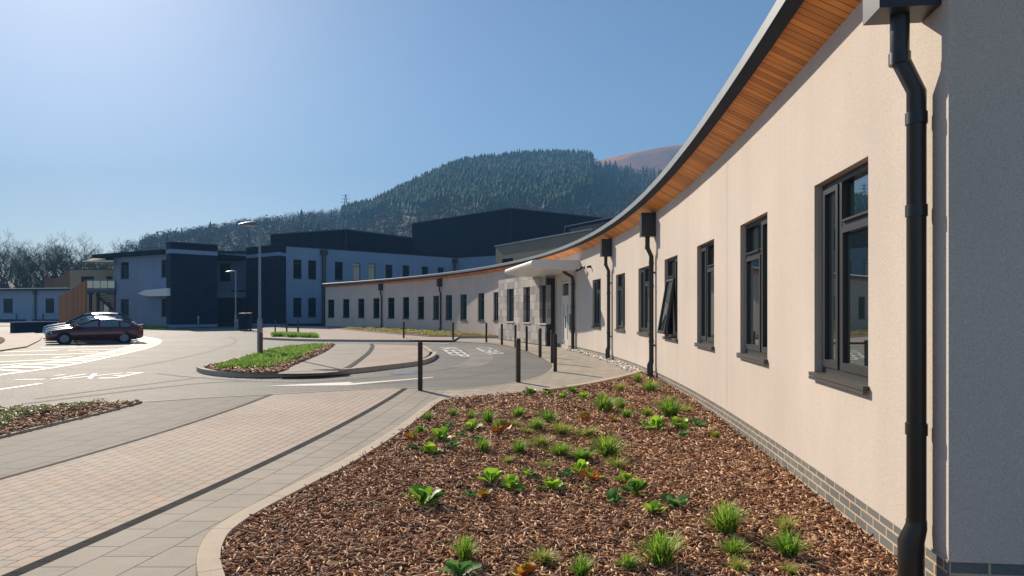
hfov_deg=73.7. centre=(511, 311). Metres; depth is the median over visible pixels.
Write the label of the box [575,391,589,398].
leafy plant
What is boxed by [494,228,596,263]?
beige block
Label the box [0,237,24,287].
bare tree
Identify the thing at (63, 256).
bare tree
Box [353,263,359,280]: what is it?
window
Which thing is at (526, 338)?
bollard
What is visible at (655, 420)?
leafy plant
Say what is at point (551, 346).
bollard
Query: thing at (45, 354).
parking bay line
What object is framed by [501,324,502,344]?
bollard
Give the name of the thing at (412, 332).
bark mulch
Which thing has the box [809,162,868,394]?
window
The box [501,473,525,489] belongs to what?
leafy plant
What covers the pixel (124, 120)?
sky
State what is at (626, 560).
grass tuft
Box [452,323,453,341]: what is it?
bollard
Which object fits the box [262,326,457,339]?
pavement
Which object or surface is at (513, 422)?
grass tuft
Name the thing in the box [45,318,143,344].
parked car
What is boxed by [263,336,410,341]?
pavement kerb
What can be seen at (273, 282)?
slate tower
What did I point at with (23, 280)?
bare tree
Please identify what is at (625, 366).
pebbles
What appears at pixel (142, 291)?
white wing
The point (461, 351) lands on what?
road marking word
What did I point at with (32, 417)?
bark mulch
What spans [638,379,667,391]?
grass tuft
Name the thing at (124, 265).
window
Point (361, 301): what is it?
window
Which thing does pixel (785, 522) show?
grass tuft
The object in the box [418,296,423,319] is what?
window
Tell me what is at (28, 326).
retaining wall
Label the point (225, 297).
entrance link
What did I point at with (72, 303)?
cedar screen
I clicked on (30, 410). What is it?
shrub
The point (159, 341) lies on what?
parking edge line
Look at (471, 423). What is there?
leafy plant
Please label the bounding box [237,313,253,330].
waste bin
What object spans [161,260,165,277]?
window
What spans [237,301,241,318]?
door
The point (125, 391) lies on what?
tyre marks
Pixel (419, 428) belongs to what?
leafy plant
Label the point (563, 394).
leafy plant
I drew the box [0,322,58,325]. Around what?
pale pavement
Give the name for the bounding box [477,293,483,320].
window
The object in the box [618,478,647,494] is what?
leafy plant
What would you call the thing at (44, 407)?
shrub
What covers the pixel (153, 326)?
lawn grass
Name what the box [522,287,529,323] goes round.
window
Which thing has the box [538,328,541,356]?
bollard
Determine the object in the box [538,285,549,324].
window
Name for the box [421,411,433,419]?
grass tuft
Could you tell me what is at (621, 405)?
grass tuft
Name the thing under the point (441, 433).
leafy plant
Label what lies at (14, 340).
pale pavement
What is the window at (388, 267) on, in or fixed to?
in the two storey wing at (310, 271)
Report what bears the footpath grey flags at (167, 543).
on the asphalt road
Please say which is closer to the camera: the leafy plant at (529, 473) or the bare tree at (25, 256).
the leafy plant at (529, 473)
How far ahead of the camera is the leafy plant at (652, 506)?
5.59 m
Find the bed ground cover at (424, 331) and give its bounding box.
[347,326,489,334]
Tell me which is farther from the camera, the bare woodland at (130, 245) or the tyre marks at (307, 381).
the bare woodland at (130, 245)
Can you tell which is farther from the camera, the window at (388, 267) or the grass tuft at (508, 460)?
the window at (388, 267)
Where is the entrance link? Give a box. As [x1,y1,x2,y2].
[217,251,245,324]
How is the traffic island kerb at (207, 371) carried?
on the asphalt road
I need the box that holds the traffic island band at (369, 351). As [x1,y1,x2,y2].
[339,344,373,370]
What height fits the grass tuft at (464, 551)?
0.207 m
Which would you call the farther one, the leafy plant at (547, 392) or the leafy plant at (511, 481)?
the leafy plant at (547, 392)
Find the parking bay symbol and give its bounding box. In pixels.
[6,351,98,364]
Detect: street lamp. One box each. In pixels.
[226,270,236,329]
[238,221,261,351]
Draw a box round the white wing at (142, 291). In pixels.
[92,249,245,324]
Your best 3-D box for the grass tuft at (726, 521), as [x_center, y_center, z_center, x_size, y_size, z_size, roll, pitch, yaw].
[1.591,1.529,5.091,0.486,0.289,0.459,0,0,-15]
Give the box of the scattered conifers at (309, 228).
[135,148,643,250]
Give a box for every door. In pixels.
[26,304,32,321]
[103,303,109,311]
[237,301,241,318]
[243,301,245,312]
[562,298,568,344]
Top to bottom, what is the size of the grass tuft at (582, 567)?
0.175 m
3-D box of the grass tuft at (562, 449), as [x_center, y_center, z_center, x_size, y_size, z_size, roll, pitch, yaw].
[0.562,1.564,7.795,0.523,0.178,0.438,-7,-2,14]
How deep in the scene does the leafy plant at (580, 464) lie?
6.93 m
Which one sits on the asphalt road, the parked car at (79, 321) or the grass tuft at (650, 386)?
the parked car at (79, 321)
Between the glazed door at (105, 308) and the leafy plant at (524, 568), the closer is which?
the leafy plant at (524, 568)
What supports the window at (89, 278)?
in the taupe block at (101, 292)
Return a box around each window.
[4,299,12,312]
[46,298,53,312]
[82,276,93,294]
[106,276,112,294]
[121,262,128,278]
[121,299,128,316]
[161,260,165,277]
[161,299,165,316]
[220,264,230,281]
[293,259,301,278]
[293,298,300,316]
[308,260,316,279]
[308,298,315,316]
[328,300,333,317]
[335,262,342,280]
[342,299,348,317]
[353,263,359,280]
[359,299,363,317]
[369,264,374,279]
[372,298,378,318]
[386,265,391,278]
[387,298,394,318]
[402,297,408,318]
[403,265,408,276]
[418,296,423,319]
[422,267,427,274]
[432,296,438,319]
[445,295,451,319]
[459,294,466,320]
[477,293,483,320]
[493,292,497,321]
[503,258,512,262]
[506,289,513,322]
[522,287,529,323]
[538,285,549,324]
[591,279,600,328]
[614,274,624,331]
[637,267,648,335]
[657,256,677,341]
[694,241,713,350]
[736,215,767,364]
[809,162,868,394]
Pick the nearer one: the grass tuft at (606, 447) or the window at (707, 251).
the grass tuft at (606, 447)
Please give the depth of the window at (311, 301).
73.53 m
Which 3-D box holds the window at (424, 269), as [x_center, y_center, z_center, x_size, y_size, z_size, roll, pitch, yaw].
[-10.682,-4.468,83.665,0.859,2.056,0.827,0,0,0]
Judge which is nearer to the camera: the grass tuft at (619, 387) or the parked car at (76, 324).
the grass tuft at (619, 387)
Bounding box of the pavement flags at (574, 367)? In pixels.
[437,338,629,399]
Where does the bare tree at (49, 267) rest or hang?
on the ground
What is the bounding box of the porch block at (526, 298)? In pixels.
[498,260,579,345]
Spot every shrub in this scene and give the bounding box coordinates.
[0,410,22,421]
[0,416,7,425]
[1,406,28,415]
[19,406,43,414]
[34,404,54,410]
[59,404,76,408]
[70,401,88,407]
[90,398,107,404]
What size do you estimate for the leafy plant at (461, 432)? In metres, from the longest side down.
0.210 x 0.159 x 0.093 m
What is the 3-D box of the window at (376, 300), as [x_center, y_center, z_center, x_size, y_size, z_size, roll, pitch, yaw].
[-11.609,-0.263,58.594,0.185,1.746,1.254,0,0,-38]
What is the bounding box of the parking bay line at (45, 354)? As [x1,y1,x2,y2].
[0,345,129,367]
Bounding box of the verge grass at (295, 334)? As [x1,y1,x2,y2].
[270,331,320,337]
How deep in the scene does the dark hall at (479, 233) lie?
95.87 m
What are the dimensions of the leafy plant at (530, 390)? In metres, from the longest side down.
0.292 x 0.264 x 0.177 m
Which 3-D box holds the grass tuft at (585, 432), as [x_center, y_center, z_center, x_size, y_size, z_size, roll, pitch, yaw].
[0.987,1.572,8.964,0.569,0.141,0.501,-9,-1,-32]
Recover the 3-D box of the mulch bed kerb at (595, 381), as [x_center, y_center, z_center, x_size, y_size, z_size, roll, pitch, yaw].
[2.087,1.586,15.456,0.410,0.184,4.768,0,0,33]
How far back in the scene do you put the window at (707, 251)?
11.43 m
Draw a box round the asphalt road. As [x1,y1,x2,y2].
[0,325,551,407]
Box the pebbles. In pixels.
[565,348,645,372]
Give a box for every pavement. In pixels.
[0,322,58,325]
[0,331,41,349]
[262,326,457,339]
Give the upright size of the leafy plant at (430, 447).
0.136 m
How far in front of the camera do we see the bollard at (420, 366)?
13.90 m
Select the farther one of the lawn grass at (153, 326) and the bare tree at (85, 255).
the bare tree at (85, 255)
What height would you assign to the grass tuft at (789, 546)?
0.205 m
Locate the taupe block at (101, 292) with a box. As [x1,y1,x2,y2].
[69,258,115,312]
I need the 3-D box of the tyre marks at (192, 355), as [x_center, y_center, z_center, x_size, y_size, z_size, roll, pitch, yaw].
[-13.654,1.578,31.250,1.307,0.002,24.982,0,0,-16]
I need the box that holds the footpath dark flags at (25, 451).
[0,394,268,477]
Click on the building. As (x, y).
(28, 304)
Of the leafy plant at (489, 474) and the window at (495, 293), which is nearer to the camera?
the leafy plant at (489, 474)
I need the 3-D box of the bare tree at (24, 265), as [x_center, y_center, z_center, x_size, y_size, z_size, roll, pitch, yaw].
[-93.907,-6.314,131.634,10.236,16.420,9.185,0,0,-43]
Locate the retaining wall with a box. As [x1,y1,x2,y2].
[9,321,57,332]
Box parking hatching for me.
[0,337,156,370]
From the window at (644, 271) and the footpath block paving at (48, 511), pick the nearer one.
the footpath block paving at (48, 511)
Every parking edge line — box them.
[0,337,160,374]
[0,339,135,367]
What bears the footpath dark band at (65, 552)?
on the asphalt road
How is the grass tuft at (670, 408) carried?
on the bark mulch at (431, 546)
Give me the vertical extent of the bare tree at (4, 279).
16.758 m
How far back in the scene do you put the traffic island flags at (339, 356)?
20.36 m
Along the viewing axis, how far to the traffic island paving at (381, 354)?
22.76 m
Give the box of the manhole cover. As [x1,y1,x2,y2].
[392,371,416,373]
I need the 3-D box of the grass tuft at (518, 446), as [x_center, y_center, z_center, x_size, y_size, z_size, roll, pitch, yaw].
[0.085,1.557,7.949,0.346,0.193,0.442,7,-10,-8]
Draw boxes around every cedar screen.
[44,271,69,287]
[59,280,86,322]
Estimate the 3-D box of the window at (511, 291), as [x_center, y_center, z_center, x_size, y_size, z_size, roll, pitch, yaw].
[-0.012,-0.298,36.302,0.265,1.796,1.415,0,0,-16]
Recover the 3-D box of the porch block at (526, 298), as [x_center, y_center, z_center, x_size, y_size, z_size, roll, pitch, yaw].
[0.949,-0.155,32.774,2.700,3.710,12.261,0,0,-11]
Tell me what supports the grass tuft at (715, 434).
on the bark mulch at (431, 546)
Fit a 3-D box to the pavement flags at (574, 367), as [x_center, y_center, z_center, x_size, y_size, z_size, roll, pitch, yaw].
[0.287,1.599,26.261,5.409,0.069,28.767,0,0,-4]
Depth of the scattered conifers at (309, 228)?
362.34 m
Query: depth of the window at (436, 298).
49.72 m
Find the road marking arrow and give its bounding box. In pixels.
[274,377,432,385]
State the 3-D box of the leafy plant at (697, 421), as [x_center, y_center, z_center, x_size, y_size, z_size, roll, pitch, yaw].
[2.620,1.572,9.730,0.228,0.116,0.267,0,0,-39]
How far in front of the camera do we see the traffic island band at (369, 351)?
21.13 m
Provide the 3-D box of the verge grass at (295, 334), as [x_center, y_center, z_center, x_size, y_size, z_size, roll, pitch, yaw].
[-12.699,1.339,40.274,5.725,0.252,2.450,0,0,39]
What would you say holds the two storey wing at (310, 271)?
on the ground
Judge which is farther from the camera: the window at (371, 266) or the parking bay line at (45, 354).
the window at (371, 266)
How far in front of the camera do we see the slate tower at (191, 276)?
67.39 m
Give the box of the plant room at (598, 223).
[564,216,615,232]
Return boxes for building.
[0,288,69,321]
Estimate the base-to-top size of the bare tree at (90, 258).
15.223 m
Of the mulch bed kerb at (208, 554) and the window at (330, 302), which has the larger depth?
the window at (330, 302)
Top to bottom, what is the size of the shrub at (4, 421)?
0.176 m
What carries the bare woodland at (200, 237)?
on the wooded hill at (582, 211)
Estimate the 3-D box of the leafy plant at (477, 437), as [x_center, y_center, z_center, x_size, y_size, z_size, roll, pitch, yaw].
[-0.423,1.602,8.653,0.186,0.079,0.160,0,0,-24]
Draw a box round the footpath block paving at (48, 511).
[0,388,401,575]
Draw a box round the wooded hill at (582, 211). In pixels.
[0,168,656,287]
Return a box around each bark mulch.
[0,399,142,434]
[204,342,335,372]
[219,371,896,575]
[344,327,491,334]
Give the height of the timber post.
1.035 m
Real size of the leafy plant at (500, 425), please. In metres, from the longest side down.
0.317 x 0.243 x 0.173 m
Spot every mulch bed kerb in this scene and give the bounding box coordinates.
[196,399,444,575]
[543,370,643,390]
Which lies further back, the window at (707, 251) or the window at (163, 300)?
the window at (163, 300)
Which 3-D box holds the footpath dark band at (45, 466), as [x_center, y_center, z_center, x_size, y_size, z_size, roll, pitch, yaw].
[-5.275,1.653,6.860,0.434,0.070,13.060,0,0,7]
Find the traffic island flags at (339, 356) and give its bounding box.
[278,344,369,373]
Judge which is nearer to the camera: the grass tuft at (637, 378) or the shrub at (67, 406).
the shrub at (67, 406)
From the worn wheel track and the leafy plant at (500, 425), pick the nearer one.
the leafy plant at (500, 425)
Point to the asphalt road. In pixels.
(175, 343)
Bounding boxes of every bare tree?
[0,230,39,287]
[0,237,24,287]
[0,241,42,287]
[1,235,66,287]
[2,238,44,287]
[6,242,65,287]
[27,231,85,281]
[31,231,104,276]
[43,236,98,273]
[66,242,101,271]
[70,243,107,268]
[74,239,134,268]
[78,245,125,268]
[112,241,144,264]
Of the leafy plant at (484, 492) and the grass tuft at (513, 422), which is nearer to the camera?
the leafy plant at (484, 492)
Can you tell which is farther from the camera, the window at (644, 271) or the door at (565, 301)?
the door at (565, 301)
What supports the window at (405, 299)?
in the curved wing at (803, 254)
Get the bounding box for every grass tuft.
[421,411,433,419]
[446,408,458,415]
[446,533,480,561]
[464,409,479,417]
[474,438,494,451]
[478,409,497,422]
[499,455,516,463]
[506,418,525,426]
[509,406,527,416]
[512,438,530,452]
[518,426,532,433]
[522,432,556,446]
[522,545,560,564]
[524,417,547,429]
[535,408,561,421]
[536,458,557,467]
[539,442,578,456]
[544,418,578,434]
[564,549,597,575]
[566,446,595,461]
[569,425,601,437]
[584,429,632,457]
[586,393,624,411]
[601,454,630,468]
[611,382,626,391]
[614,552,646,568]
[616,396,626,408]
[621,407,633,417]
[624,524,693,567]
[632,373,643,382]
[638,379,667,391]
[639,407,653,416]
[647,394,690,417]
[696,497,751,534]
[710,430,721,437]
[713,534,758,555]
[723,553,753,572]
[756,526,812,558]
[769,513,804,531]
[775,561,804,574]
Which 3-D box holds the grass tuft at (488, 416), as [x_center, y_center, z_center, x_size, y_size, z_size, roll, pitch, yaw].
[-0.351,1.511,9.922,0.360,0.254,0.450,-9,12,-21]
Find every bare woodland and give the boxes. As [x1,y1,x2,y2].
[28,154,660,286]
[117,200,368,252]
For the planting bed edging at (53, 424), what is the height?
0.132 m
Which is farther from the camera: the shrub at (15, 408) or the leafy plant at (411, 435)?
the shrub at (15, 408)
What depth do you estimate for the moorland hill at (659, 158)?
980.67 m
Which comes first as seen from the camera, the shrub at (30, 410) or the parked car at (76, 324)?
the shrub at (30, 410)
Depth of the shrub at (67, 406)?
11.26 m
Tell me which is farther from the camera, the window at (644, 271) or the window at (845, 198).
the window at (644, 271)
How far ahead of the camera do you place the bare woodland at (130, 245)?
403.83 m
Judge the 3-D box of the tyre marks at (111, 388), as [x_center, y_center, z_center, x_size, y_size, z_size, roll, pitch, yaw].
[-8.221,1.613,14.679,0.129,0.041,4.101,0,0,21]
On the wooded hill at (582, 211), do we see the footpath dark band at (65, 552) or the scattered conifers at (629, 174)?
the scattered conifers at (629, 174)
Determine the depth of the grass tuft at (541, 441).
8.30 m
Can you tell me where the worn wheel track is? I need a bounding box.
[447,349,493,367]
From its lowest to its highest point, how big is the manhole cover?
0.006 m
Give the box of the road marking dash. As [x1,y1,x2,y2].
[3,383,42,388]
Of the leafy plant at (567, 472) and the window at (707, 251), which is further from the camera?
the window at (707, 251)
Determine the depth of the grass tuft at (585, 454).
7.51 m
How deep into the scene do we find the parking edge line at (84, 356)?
24.97 m
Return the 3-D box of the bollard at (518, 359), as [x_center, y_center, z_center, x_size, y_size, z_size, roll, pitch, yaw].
[0.138,1.133,15.355,0.094,1.050,0.094,0,0,-13]
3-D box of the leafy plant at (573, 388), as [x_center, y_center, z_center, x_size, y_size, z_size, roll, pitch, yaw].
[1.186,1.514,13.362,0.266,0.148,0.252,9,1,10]
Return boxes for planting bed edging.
[0,401,141,437]
[340,328,497,338]
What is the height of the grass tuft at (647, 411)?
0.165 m
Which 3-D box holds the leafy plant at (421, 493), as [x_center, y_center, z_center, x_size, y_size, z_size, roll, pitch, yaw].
[-0.730,1.571,5.821,0.362,0.176,0.382,2,-3,37]
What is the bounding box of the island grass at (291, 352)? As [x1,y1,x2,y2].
[215,342,324,368]
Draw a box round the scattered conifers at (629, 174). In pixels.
[594,160,661,197]
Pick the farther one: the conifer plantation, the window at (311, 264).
the conifer plantation
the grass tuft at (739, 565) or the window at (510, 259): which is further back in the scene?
the window at (510, 259)
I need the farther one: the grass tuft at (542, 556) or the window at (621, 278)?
the window at (621, 278)
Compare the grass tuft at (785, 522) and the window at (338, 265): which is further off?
the window at (338, 265)
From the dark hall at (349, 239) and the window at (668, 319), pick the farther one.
the dark hall at (349, 239)
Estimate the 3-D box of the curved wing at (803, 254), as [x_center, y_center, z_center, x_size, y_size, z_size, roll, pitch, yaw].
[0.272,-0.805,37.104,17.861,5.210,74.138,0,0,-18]
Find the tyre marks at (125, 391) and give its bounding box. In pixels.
[22,381,244,403]
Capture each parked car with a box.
[43,311,133,333]
[45,316,134,331]
[45,317,136,340]
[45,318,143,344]
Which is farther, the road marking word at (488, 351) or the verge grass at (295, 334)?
the verge grass at (295, 334)
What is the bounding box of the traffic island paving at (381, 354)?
[289,344,429,367]
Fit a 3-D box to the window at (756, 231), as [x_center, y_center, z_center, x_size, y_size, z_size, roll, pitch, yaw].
[3.020,-0.263,8.421,0.185,1.746,1.328,0,0,5]
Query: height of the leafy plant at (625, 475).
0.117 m
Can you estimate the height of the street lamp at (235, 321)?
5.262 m
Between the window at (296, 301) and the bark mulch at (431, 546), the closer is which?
the bark mulch at (431, 546)
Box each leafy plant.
[402,484,447,506]
[404,432,418,439]
[413,425,427,431]
[419,441,443,453]
[428,426,455,439]
[436,559,481,575]
[443,421,453,427]
[446,440,461,448]
[456,430,467,436]
[461,490,477,496]
[464,418,483,428]
[470,436,483,439]
[473,488,491,498]
[477,467,501,481]
[491,419,511,432]
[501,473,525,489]
[509,561,535,575]
[521,386,536,394]
[521,467,539,478]
[536,476,567,489]
[541,391,552,394]
[556,469,574,477]
[558,392,569,397]
[566,386,578,391]
[569,459,588,471]
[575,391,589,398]
[578,411,592,419]
[579,467,604,480]
[605,488,624,503]
[608,415,620,421]
[613,470,633,481]
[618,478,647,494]
[636,420,649,426]
[641,500,667,513]
[644,415,666,429]
[660,493,688,506]
[669,416,693,428]
[676,430,688,435]
[688,418,706,425]
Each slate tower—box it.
[165,242,217,327]
[246,244,285,326]
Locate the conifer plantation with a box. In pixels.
[338,148,595,224]
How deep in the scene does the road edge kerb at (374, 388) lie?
14.17 m
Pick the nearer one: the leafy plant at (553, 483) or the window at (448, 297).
the leafy plant at (553, 483)
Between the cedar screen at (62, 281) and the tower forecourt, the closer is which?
the tower forecourt
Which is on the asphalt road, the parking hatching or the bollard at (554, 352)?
the parking hatching
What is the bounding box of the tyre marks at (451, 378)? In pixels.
[357,363,525,384]
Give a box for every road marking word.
[16,372,142,379]
[442,347,469,356]
[476,347,502,354]
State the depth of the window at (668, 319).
14.62 m
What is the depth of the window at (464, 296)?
45.43 m
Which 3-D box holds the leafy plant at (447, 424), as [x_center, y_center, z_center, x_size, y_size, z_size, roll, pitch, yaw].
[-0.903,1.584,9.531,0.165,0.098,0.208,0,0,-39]
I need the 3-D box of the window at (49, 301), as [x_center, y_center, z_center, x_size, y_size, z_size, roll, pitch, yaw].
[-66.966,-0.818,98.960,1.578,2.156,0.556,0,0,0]
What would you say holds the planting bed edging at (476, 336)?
on the asphalt road
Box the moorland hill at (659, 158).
[595,144,682,174]
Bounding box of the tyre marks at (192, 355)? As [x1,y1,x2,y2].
[130,336,236,367]
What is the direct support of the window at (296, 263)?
in the two storey wing at (310, 271)
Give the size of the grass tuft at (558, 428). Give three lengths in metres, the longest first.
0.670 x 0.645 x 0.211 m
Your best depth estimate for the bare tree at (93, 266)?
118.43 m
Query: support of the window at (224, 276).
in the entrance link
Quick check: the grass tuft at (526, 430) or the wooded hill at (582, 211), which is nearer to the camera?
the grass tuft at (526, 430)
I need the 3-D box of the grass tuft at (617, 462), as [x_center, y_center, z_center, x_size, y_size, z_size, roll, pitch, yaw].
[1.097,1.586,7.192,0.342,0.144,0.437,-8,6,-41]
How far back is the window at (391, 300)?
56.52 m
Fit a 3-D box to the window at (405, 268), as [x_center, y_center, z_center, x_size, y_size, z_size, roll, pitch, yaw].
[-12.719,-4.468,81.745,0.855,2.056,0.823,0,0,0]
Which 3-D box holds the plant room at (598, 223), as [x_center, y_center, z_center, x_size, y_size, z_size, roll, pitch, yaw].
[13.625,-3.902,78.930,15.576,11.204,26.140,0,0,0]
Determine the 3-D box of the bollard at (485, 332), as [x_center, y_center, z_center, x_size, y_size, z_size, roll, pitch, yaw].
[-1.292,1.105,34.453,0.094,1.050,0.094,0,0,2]
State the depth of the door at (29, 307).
99.64 m
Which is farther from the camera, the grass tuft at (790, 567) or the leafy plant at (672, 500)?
the leafy plant at (672, 500)
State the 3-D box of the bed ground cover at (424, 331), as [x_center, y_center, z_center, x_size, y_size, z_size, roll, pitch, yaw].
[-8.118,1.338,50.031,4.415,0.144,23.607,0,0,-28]
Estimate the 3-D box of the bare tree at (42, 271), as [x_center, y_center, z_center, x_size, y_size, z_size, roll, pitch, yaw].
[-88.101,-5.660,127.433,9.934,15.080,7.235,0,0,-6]
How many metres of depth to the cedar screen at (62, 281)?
112.39 m
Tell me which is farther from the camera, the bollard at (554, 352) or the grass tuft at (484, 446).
the bollard at (554, 352)
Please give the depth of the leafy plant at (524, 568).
4.23 m
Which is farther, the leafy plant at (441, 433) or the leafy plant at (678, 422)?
the leafy plant at (678, 422)
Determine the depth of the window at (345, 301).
63.29 m
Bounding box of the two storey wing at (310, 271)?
[286,245,495,325]
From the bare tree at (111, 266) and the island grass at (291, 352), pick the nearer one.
the island grass at (291, 352)
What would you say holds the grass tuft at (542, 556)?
on the bark mulch at (431, 546)
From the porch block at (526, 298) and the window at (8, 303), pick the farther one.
the window at (8, 303)
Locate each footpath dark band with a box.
[0,394,273,479]
[2,388,407,575]
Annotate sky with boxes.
[0,0,776,277]
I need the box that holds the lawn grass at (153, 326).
[140,325,165,327]
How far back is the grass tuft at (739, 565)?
4.36 m
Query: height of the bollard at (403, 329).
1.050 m
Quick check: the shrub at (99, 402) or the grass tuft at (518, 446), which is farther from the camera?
the shrub at (99, 402)
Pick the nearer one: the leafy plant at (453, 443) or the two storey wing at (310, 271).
the leafy plant at (453, 443)
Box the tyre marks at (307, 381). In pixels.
[157,367,457,381]
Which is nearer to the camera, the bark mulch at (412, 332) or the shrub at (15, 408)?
the shrub at (15, 408)
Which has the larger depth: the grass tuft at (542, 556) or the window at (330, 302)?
the window at (330, 302)
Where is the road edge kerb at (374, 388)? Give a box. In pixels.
[0,341,552,408]
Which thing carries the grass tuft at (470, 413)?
on the bark mulch at (431, 546)
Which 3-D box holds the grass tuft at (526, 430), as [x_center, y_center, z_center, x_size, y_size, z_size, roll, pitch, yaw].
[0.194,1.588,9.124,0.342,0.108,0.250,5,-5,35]
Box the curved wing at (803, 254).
[321,0,1023,575]
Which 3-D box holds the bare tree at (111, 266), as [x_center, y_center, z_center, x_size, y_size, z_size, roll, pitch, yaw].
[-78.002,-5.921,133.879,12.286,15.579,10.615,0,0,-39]
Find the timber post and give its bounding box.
[259,332,262,353]
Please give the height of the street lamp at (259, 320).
4.871 m
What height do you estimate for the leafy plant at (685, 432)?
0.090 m
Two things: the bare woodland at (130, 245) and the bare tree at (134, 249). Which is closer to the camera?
the bare tree at (134, 249)
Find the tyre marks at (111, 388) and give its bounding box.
[34,377,201,398]
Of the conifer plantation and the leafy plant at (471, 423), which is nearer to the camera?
the leafy plant at (471, 423)
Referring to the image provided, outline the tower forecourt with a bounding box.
[176,325,233,328]
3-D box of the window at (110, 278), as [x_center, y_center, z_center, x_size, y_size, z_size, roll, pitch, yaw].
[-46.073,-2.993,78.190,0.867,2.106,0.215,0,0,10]
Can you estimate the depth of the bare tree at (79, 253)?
134.37 m
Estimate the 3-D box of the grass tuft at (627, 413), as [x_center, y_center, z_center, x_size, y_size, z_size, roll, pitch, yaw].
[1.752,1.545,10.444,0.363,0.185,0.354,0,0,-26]
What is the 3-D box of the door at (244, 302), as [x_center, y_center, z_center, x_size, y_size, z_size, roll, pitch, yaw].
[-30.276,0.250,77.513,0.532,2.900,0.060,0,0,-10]
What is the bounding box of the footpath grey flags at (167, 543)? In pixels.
[20,388,447,575]
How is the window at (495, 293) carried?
in the curved wing at (803, 254)
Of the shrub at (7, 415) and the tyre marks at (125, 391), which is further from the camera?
the tyre marks at (125, 391)
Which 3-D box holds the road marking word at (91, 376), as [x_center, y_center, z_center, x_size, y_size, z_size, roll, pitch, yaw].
[-10.582,1.587,16.832,2.367,0.014,1.465,0,0,-10]
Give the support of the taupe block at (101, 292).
on the ground
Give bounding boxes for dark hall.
[270,229,413,253]
[412,208,605,256]
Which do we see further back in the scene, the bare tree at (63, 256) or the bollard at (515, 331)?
the bare tree at (63, 256)
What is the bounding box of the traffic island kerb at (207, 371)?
[196,343,435,376]
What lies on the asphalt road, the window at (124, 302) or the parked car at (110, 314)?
the parked car at (110, 314)
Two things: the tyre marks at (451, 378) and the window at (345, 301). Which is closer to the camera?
the tyre marks at (451, 378)
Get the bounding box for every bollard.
[403,322,404,337]
[418,342,422,390]
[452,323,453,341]
[485,323,486,341]
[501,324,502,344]
[514,325,516,346]
[516,338,520,381]
[525,326,527,350]
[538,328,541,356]
[550,331,553,363]
[553,334,556,371]
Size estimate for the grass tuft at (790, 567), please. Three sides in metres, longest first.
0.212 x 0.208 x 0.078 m
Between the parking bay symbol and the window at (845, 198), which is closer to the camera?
the window at (845, 198)
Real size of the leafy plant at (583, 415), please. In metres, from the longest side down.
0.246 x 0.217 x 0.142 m

